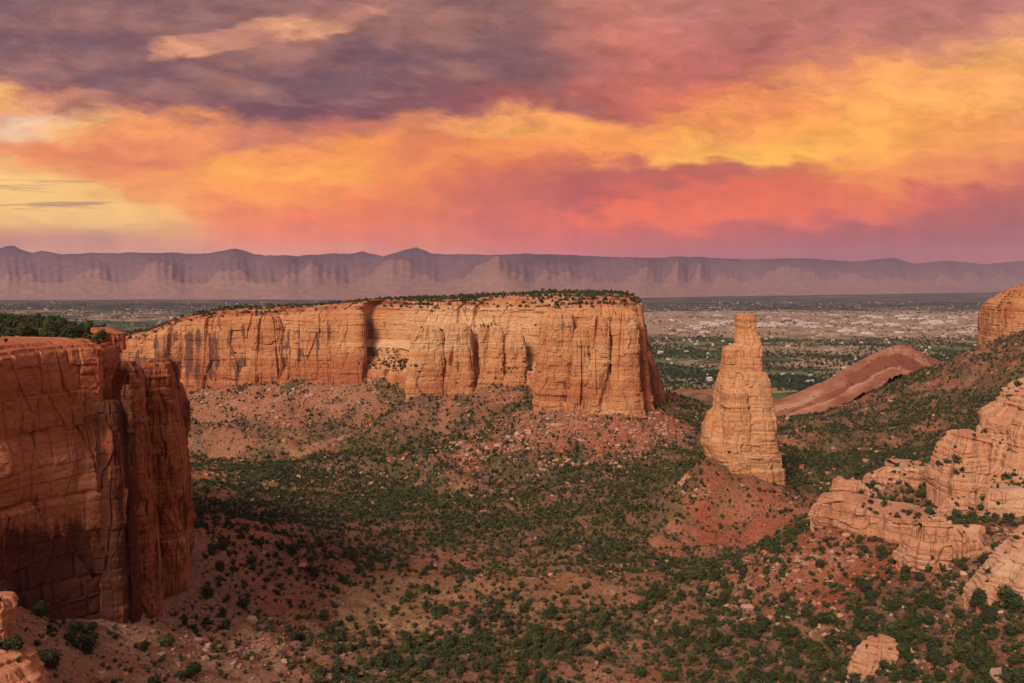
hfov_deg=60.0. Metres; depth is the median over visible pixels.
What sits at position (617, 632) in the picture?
juniper tree
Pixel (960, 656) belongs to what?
juniper tree
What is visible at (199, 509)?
juniper tree
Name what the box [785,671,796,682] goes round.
juniper tree
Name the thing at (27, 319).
juniper tree
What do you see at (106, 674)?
boulder
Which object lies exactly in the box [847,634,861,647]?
juniper tree
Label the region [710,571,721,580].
juniper tree
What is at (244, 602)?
juniper tree
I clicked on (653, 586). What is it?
juniper tree
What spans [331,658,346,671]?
juniper tree
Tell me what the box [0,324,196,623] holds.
sandstone cliff
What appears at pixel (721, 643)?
juniper tree
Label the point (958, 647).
juniper tree
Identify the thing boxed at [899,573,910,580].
juniper tree
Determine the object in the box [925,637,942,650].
juniper tree
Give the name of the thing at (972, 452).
rock dome
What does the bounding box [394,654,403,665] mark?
juniper tree
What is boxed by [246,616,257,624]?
boulder
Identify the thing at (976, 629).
juniper tree
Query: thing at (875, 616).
juniper tree
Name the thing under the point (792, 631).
juniper tree
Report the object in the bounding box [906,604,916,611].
juniper tree
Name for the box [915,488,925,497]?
juniper tree
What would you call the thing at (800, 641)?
juniper tree
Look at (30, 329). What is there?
juniper tree
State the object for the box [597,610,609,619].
juniper tree
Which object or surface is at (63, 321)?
juniper tree
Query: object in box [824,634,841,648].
juniper tree
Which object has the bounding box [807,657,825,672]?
juniper tree
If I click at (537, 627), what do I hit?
juniper tree
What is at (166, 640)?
juniper tree
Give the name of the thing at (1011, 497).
sandstone slab
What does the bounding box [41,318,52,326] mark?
juniper tree
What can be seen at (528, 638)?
juniper tree
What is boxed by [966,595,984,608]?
juniper tree
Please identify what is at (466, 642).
juniper tree
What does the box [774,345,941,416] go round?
rock ridge
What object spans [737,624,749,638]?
juniper tree
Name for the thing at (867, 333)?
warehouse
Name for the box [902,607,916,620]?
juniper tree
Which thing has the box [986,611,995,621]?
juniper tree
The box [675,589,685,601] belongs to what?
juniper tree
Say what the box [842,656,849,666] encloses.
juniper tree
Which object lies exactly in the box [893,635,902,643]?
juniper tree
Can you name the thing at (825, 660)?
juniper tree
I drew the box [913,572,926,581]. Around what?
juniper tree
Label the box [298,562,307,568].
boulder
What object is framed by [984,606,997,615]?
juniper tree
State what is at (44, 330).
juniper tree
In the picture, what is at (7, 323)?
juniper tree
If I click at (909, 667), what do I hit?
juniper tree
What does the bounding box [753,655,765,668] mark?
juniper tree
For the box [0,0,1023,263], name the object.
sky
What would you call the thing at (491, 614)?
juniper tree
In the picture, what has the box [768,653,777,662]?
juniper tree
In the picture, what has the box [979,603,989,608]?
juniper tree
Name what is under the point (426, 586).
juniper tree
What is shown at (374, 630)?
juniper tree
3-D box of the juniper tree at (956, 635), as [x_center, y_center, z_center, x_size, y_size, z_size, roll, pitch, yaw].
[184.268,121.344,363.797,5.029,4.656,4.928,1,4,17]
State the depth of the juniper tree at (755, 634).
447.18 m
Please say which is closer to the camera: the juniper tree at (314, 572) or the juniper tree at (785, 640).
the juniper tree at (785, 640)
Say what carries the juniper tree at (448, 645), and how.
on the ground
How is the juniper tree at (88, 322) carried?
on the sandstone cliff
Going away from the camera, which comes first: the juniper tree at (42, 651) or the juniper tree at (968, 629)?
the juniper tree at (42, 651)
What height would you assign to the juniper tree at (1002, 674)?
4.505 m
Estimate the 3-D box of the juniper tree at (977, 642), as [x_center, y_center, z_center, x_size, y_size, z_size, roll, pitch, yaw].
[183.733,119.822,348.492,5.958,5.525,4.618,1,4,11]
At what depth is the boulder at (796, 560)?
506.51 m
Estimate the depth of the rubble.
888.24 m
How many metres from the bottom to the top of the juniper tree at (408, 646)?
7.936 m
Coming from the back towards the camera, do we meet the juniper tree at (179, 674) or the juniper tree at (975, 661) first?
the juniper tree at (179, 674)
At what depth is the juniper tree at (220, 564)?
467.09 m
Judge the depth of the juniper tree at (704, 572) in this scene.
561.36 m
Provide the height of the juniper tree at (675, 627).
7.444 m
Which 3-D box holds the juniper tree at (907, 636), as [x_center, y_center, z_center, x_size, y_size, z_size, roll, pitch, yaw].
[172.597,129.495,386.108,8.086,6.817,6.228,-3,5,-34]
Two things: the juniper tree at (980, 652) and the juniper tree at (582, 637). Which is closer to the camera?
the juniper tree at (980, 652)
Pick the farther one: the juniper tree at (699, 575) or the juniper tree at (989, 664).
the juniper tree at (699, 575)
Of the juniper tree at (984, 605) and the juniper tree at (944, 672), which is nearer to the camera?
the juniper tree at (944, 672)
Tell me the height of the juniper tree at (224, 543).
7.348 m
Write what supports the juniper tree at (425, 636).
on the ground
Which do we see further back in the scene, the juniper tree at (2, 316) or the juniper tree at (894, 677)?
the juniper tree at (2, 316)
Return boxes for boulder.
[94,675,103,681]
[98,671,109,679]
[193,637,202,642]
[201,655,209,660]
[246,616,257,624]
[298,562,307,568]
[740,604,753,611]
[794,558,803,562]
[800,561,808,565]
[962,525,1023,608]
[985,546,992,552]
[989,667,1001,676]
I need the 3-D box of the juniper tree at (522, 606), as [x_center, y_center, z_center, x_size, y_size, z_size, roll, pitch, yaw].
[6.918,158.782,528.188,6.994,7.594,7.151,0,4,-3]
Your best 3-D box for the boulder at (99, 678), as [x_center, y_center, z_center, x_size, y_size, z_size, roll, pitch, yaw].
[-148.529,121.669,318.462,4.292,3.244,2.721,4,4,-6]
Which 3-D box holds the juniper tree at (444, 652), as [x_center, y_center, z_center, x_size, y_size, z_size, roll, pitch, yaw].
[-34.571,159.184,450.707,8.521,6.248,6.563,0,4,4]
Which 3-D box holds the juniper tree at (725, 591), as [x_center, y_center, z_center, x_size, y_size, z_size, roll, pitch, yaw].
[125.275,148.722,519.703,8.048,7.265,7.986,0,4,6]
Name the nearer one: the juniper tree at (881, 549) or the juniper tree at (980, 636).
the juniper tree at (980, 636)
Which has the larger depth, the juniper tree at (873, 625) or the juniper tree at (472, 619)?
the juniper tree at (472, 619)
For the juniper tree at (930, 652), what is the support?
on the ground
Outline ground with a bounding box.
[15,331,1023,682]
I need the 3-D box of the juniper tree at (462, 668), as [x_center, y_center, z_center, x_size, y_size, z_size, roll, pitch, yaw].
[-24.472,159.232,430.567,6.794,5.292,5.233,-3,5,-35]
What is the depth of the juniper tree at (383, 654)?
454.52 m
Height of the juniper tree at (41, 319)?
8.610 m
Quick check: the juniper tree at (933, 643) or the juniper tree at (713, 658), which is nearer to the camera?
the juniper tree at (933, 643)
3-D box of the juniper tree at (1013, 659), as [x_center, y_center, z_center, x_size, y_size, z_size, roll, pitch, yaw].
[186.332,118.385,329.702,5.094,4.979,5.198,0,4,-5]
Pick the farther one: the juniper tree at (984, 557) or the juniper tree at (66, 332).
the juniper tree at (984, 557)
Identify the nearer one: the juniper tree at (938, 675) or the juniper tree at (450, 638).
the juniper tree at (938, 675)
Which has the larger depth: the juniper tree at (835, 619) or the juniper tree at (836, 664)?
the juniper tree at (835, 619)
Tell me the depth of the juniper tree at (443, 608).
520.96 m
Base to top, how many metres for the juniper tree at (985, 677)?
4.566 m
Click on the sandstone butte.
(1004, 318)
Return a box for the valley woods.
[0,302,982,391]
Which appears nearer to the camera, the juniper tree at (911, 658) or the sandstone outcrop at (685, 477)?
the juniper tree at (911, 658)
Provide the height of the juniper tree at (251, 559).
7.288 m
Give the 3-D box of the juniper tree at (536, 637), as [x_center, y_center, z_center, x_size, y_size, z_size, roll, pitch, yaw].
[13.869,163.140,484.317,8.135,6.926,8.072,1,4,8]
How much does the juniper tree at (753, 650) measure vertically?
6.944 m
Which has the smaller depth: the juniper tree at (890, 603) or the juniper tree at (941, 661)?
the juniper tree at (941, 661)
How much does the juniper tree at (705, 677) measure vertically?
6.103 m
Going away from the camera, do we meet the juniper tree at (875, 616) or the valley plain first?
the juniper tree at (875, 616)
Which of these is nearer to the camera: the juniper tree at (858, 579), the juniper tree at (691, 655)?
the juniper tree at (691, 655)
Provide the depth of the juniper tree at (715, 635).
457.86 m
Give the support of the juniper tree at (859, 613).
on the ground
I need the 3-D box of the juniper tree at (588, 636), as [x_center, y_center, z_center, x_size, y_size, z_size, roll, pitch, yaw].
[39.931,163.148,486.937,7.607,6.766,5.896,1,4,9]
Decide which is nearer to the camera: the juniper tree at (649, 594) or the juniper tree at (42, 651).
the juniper tree at (42, 651)
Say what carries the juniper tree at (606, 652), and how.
on the ground
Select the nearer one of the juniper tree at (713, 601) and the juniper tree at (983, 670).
the juniper tree at (983, 670)
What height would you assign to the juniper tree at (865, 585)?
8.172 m
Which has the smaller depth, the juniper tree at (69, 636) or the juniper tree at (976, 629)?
the juniper tree at (69, 636)
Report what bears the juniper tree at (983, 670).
on the ground
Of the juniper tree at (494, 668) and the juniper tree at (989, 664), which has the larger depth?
the juniper tree at (494, 668)
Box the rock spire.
[700,314,785,486]
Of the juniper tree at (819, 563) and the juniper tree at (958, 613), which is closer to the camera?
the juniper tree at (958, 613)
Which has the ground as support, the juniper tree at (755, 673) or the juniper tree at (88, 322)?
the juniper tree at (755, 673)
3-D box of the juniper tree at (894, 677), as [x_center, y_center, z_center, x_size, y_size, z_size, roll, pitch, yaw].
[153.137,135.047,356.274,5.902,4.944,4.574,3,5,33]
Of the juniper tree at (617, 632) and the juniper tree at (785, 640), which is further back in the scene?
the juniper tree at (617, 632)
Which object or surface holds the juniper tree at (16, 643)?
on the ground
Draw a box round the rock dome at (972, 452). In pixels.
[925,429,992,507]
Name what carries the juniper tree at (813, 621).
on the ground
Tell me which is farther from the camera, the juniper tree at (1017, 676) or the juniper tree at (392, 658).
the juniper tree at (392, 658)
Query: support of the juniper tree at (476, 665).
on the ground
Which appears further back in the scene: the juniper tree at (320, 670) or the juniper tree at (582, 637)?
the juniper tree at (582, 637)
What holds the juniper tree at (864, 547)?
on the ground
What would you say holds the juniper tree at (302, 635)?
on the ground
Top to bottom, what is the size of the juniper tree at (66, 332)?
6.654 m
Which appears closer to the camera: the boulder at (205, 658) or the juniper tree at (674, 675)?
the boulder at (205, 658)
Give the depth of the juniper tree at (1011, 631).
347.79 m
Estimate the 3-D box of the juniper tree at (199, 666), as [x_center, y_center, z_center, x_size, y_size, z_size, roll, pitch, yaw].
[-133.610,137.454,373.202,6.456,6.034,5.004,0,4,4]
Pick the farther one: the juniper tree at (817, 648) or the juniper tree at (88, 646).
the juniper tree at (817, 648)
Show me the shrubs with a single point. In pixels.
(486, 523)
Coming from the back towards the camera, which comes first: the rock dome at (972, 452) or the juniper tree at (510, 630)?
the rock dome at (972, 452)
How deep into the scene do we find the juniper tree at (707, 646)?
448.97 m
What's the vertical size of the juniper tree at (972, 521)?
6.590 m
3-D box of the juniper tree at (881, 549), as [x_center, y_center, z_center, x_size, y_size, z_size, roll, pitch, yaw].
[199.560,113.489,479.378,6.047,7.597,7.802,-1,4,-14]
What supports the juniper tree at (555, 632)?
on the ground
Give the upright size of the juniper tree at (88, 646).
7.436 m
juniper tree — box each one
[0,312,6,323]
[1,637,11,650]
[2,316,11,326]
[7,634,24,648]
[11,636,25,652]
[15,321,31,336]
[18,322,33,336]
[24,315,33,323]
[29,320,42,326]
[30,325,38,334]
[30,600,50,618]
[34,315,44,327]
[35,325,49,336]
[37,648,48,660]
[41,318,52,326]
[41,645,62,669]
[46,323,59,333]
[58,317,69,326]
[59,327,72,337]
[61,630,77,641]
[65,618,82,632]
[70,640,82,648]
[71,324,83,334]
[78,634,89,641]
[79,625,89,634]
[81,637,101,654]
[82,319,95,326]
[83,324,91,334]
[86,621,97,630]
[88,632,99,639]
[96,330,108,339]
[137,640,150,651]
[157,633,176,647]
[175,669,185,678]
[183,664,197,677]
[187,660,202,673]
[195,506,206,515]
[200,585,215,598]
[201,522,210,529]
[206,544,218,553]
[214,559,224,570]
[219,538,230,549]
[220,617,231,628]
[238,598,250,608]
[246,553,258,563]
[287,543,297,554]
[287,631,299,640]
[298,630,305,640]
[308,566,319,576]
[316,664,329,676]
[319,609,329,620]
[324,623,335,634]
[330,671,341,680]
[331,641,345,654]
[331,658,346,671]
[336,629,346,640]
[348,667,359,677]
[358,637,367,647]
[367,622,378,635]
[373,655,384,664]
[379,650,387,660]
[385,653,398,666]
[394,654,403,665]
[401,639,413,650]
[402,630,413,641]
[403,588,414,598]
[405,656,415,667]
[418,630,431,643]
[418,655,429,664]
[420,657,431,668]
[421,582,432,591]
[436,648,451,658]
[438,603,449,614]
[442,640,453,648]
[444,634,455,643]
[457,663,467,673]
[461,638,473,648]
[466,615,476,626]
[471,661,482,672]
[481,631,490,641]
[486,609,496,619]
[488,645,499,653]
[489,664,499,673]
[493,598,504,608]
[503,617,512,626]
[505,626,513,635]
[516,658,528,669]
[518,603,528,612]
[518,666,529,675]
[523,633,532,644]
[524,646,535,658]
[530,634,543,643]
[532,622,543,634]
[533,668,546,679]
[546,640,559,654]
[547,606,557,614]
[551,629,559,637]
[552,633,565,643]
[563,621,576,632]
[564,638,577,649]
[577,633,588,644]
[579,632,591,641]
[594,618,605,626]
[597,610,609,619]
[601,645,611,658]
[612,628,621,637]
[634,599,647,610]
[637,664,648,678]
[643,589,655,599]
[648,583,658,591]
[656,588,666,599]
[663,645,675,657]
[663,669,670,680]
[668,623,678,635]
[669,669,679,681]
[675,571,684,582]
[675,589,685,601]
[677,626,688,638]
[678,625,689,634]
[684,568,696,579]
[686,649,697,663]
[686,667,695,677]
[694,570,704,580]
[695,638,705,647]
[700,672,712,682]
[701,569,709,576]
[701,641,713,652]
[705,614,717,623]
[706,651,719,663]
[708,627,720,642]
[709,596,717,606]
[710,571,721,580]
[716,579,729,589]
[717,592,728,604]
[717,638,726,647]
[718,634,730,646]
[719,589,730,597]
[720,659,733,669]
[735,561,744,569]
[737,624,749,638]
[738,567,748,575]
[748,627,762,640]
[749,644,759,656]
[750,668,761,680]
[753,621,764,632]
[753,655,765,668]
[758,616,768,631]
[758,670,768,679]
[767,667,779,680]
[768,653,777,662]
[772,541,781,553]
[773,667,783,677]
[774,664,784,672]
[778,589,789,602]
[779,627,789,636]
[781,635,791,643]
[785,625,798,636]
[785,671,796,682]
[788,648,799,659]
[789,656,802,669]
[793,635,806,652]
[797,521,805,528]
[798,607,814,617]
[804,613,819,628]
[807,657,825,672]
[807,670,820,682]
[809,641,824,655]
[810,652,820,660]
[814,558,827,568]
[815,613,824,623]
[818,655,831,667]
[821,609,833,625]
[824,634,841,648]
[827,612,838,624]
[830,659,841,669]
[833,672,846,682]
[837,631,849,641]
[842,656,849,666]
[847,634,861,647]
[848,672,861,681]
[852,618,861,627]
[854,575,864,585]
[854,606,865,618]
[856,618,870,631]
[857,543,868,551]
[858,580,872,591]
[865,588,878,600]
[867,612,880,620]
[867,620,880,631]
[875,628,891,635]
[876,544,887,556]
[878,658,887,669]
[883,620,901,633]
[885,598,895,610]
[885,670,899,682]
[893,601,901,610]
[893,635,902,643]
[896,641,910,654]
[897,662,920,677]
[899,565,911,575]
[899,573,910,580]
[900,630,915,643]
[901,670,915,681]
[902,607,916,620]
[902,650,913,661]
[902,651,913,662]
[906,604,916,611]
[907,615,922,626]
[911,595,925,605]
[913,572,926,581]
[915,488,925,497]
[915,633,924,643]
[919,592,928,599]
[922,614,936,625]
[923,647,940,665]
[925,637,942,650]
[927,649,942,664]
[928,595,941,608]
[933,668,944,682]
[934,599,946,610]
[936,655,949,666]
[937,669,946,681]
[948,639,968,653]
[950,508,963,517]
[951,517,963,524]
[954,608,965,618]
[954,632,966,639]
[955,628,970,636]
[955,652,966,662]
[961,624,974,635]
[965,654,984,671]
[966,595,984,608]
[966,643,976,654]
[968,517,982,524]
[970,619,981,627]
[971,587,987,603]
[971,640,985,647]
[972,626,981,633]
[973,633,986,642]
[975,649,984,658]
[978,610,985,623]
[978,643,992,655]
[978,664,989,675]
[979,551,991,563]
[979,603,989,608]
[980,674,992,682]
[982,611,994,624]
[982,657,998,671]
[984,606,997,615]
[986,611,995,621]
[986,626,998,636]
[986,649,999,660]
[989,540,1001,548]
[994,583,1015,602]
[997,671,1009,681]
[1003,592,1022,611]
[1003,623,1017,636]
[1003,672,1012,682]
[1006,654,1020,665]
[1009,595,1023,606]
[1011,667,1023,682]
[1014,624,1023,634]
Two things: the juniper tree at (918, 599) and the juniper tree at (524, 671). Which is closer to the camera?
the juniper tree at (918, 599)
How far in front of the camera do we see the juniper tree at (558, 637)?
481.47 m
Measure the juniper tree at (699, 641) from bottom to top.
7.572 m
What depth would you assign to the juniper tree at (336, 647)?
454.16 m
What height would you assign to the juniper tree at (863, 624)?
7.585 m
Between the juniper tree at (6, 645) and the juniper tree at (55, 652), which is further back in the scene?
the juniper tree at (55, 652)
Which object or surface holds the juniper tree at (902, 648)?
on the ground
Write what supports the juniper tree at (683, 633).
on the ground
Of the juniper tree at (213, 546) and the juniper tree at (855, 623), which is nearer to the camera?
the juniper tree at (855, 623)
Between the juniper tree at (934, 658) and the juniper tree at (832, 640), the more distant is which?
the juniper tree at (832, 640)
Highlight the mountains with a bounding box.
[0,246,1023,298]
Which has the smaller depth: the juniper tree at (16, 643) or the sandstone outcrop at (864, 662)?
the juniper tree at (16, 643)
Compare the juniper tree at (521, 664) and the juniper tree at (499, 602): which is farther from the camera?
the juniper tree at (499, 602)
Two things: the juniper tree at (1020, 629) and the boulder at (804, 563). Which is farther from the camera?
the boulder at (804, 563)
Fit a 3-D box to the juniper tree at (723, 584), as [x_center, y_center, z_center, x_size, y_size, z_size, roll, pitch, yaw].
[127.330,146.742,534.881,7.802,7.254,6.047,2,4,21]
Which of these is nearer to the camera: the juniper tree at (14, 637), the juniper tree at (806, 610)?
the juniper tree at (14, 637)
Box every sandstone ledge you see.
[808,491,946,543]
[831,476,870,497]
[862,458,927,488]
[936,495,974,517]
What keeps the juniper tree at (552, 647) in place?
on the ground
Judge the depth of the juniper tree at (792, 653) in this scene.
412.38 m
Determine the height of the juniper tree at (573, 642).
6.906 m
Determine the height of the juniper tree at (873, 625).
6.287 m
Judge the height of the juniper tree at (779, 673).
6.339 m
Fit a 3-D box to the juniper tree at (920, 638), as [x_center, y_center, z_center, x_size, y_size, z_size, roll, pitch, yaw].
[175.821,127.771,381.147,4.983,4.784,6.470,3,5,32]
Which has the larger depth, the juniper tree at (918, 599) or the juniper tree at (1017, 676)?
the juniper tree at (918, 599)
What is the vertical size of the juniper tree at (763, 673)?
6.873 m
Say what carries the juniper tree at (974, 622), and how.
on the ground
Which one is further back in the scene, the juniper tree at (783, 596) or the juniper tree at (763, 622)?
the juniper tree at (783, 596)
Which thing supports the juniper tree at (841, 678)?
on the ground
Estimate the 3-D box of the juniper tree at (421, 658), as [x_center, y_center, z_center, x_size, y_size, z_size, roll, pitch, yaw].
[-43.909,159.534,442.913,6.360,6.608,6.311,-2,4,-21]
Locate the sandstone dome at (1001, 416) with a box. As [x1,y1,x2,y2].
[976,377,1023,503]
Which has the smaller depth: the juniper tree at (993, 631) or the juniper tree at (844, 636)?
the juniper tree at (993, 631)
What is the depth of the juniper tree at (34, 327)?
404.44 m
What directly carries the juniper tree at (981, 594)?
on the ground
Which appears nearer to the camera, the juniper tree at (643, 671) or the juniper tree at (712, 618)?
the juniper tree at (643, 671)
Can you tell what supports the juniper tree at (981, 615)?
on the ground
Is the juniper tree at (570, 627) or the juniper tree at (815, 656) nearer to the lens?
the juniper tree at (815, 656)
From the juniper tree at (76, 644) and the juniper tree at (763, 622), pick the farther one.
the juniper tree at (763, 622)
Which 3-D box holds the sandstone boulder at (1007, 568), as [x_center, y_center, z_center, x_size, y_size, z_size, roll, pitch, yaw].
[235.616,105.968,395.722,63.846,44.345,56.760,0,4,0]
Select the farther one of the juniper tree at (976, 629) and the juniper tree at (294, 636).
the juniper tree at (294, 636)
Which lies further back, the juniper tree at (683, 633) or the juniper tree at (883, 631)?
the juniper tree at (683, 633)
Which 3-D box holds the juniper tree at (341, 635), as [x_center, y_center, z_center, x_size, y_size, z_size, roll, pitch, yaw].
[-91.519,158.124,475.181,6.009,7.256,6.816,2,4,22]
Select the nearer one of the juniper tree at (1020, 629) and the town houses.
the juniper tree at (1020, 629)
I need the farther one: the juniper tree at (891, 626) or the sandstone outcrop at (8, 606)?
the juniper tree at (891, 626)
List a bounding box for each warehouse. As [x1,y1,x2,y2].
[860,331,873,334]
[956,331,971,332]
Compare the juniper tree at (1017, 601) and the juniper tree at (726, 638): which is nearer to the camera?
the juniper tree at (1017, 601)
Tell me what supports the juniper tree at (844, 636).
on the ground
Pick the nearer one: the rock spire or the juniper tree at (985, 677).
the juniper tree at (985, 677)
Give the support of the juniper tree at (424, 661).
on the ground
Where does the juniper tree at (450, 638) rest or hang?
on the ground
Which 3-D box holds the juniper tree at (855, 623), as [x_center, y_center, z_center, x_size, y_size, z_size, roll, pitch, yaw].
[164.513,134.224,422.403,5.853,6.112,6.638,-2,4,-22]
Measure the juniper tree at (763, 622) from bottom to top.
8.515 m
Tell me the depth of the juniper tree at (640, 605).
523.32 m
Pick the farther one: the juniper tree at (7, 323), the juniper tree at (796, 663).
the juniper tree at (7, 323)
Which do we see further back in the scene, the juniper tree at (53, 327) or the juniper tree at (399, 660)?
the juniper tree at (399, 660)
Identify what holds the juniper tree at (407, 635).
on the ground
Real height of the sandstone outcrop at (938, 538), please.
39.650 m
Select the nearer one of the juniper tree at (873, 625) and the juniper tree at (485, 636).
the juniper tree at (873, 625)
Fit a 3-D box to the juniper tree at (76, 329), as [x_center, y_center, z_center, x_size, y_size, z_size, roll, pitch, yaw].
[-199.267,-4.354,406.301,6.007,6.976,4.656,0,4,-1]
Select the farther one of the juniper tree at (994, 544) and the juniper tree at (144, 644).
the juniper tree at (994, 544)
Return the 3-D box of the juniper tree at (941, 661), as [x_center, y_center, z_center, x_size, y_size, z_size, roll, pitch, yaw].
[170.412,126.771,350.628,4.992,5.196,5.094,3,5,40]
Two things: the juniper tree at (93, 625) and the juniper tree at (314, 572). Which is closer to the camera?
the juniper tree at (93, 625)
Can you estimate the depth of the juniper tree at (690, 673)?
427.59 m
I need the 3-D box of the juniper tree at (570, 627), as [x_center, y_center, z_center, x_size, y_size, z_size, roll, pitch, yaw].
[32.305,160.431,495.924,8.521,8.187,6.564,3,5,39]
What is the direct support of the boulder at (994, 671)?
on the ground
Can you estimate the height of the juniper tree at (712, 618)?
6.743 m
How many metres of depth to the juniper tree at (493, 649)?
473.07 m
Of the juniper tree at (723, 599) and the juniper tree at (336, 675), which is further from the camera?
the juniper tree at (723, 599)
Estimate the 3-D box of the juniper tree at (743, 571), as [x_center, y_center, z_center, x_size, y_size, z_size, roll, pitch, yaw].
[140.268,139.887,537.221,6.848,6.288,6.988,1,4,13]
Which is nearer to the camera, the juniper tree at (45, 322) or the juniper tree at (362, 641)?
the juniper tree at (45, 322)
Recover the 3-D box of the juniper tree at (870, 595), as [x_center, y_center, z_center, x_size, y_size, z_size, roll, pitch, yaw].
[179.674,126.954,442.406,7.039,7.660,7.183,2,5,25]
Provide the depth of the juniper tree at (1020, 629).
348.13 m
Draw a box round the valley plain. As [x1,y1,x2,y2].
[0,292,998,398]
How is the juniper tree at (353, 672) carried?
on the ground
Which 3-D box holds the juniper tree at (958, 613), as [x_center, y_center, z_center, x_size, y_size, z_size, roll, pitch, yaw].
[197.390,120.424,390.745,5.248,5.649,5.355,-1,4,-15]
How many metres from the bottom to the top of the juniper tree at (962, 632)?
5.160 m
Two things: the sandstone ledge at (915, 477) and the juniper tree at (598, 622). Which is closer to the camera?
the juniper tree at (598, 622)
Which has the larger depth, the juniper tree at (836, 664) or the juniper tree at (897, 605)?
the juniper tree at (897, 605)
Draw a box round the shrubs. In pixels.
[0,285,1023,682]
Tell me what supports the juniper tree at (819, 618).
on the ground
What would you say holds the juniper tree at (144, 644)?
on the ground
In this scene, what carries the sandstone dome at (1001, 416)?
on the ground
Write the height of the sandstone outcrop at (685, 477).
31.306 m
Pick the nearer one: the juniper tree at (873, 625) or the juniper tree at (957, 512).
the juniper tree at (873, 625)
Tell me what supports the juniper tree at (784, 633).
on the ground
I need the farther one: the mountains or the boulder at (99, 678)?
the mountains
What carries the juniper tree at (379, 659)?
on the ground
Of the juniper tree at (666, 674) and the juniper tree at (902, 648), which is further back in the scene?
the juniper tree at (666, 674)
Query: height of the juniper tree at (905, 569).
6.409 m
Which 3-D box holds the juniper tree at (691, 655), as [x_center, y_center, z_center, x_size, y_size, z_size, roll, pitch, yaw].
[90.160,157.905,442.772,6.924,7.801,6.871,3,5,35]
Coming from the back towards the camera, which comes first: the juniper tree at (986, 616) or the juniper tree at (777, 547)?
the juniper tree at (777, 547)
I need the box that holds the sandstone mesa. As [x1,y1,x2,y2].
[120,292,665,416]
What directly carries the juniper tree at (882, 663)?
on the ground
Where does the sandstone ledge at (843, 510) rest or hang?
on the ground
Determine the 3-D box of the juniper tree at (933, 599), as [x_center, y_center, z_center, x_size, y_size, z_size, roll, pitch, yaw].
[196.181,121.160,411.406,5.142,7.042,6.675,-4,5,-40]
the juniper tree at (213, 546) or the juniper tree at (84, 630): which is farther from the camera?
the juniper tree at (213, 546)
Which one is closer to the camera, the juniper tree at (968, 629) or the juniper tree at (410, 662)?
the juniper tree at (968, 629)
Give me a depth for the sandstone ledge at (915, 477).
565.98 m
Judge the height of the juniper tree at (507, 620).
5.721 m
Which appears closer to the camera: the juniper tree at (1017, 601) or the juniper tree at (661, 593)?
the juniper tree at (1017, 601)
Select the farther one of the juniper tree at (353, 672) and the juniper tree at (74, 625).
the juniper tree at (353, 672)
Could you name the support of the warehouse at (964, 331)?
on the valley plain
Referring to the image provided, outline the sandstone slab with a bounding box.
[976,483,1023,517]
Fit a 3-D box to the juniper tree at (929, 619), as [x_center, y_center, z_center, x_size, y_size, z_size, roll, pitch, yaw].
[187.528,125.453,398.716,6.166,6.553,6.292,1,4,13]
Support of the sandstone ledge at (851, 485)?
on the ground
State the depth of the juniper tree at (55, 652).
300.13 m
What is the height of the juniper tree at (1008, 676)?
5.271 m
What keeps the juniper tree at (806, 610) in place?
on the ground
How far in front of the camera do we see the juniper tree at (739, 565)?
543.01 m
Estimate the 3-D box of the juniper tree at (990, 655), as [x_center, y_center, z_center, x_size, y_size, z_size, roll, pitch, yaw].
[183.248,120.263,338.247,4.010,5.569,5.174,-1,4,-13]
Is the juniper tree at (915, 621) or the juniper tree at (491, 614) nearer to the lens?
the juniper tree at (915, 621)
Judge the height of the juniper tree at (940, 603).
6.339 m
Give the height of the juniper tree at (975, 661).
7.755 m
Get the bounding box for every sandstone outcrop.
[0,591,17,640]
[0,643,48,682]
[672,474,690,486]
[847,633,898,679]
[891,516,985,571]
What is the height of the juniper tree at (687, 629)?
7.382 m
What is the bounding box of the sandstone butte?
[977,286,1023,346]
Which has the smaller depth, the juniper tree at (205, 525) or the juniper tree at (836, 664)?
the juniper tree at (836, 664)
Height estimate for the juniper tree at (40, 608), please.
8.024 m
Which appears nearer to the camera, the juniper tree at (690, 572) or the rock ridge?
the juniper tree at (690, 572)
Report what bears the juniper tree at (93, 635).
on the ground
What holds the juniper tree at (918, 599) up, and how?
on the ground
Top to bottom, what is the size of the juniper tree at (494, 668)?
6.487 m
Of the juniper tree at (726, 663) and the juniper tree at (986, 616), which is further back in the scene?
the juniper tree at (726, 663)
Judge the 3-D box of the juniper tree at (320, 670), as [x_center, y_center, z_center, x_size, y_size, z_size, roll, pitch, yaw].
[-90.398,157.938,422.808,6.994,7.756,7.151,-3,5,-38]
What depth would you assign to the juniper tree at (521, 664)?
440.27 m
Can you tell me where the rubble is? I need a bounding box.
[17,333,1023,682]
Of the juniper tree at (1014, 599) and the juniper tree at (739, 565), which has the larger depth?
the juniper tree at (739, 565)
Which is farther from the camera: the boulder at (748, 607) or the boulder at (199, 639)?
the boulder at (748, 607)
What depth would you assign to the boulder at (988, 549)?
445.52 m
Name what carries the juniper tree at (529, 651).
on the ground
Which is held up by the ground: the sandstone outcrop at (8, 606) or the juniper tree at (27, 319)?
the sandstone outcrop at (8, 606)
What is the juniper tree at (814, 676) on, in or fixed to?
on the ground
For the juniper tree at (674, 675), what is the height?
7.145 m
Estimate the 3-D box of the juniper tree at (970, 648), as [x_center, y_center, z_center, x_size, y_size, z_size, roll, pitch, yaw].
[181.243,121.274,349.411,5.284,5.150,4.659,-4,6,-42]
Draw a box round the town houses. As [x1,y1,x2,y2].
[11,301,981,359]
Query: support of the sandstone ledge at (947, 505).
on the ground
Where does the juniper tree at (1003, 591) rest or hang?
on the ground
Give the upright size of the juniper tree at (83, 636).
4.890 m
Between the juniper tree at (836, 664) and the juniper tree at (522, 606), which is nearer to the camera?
the juniper tree at (836, 664)

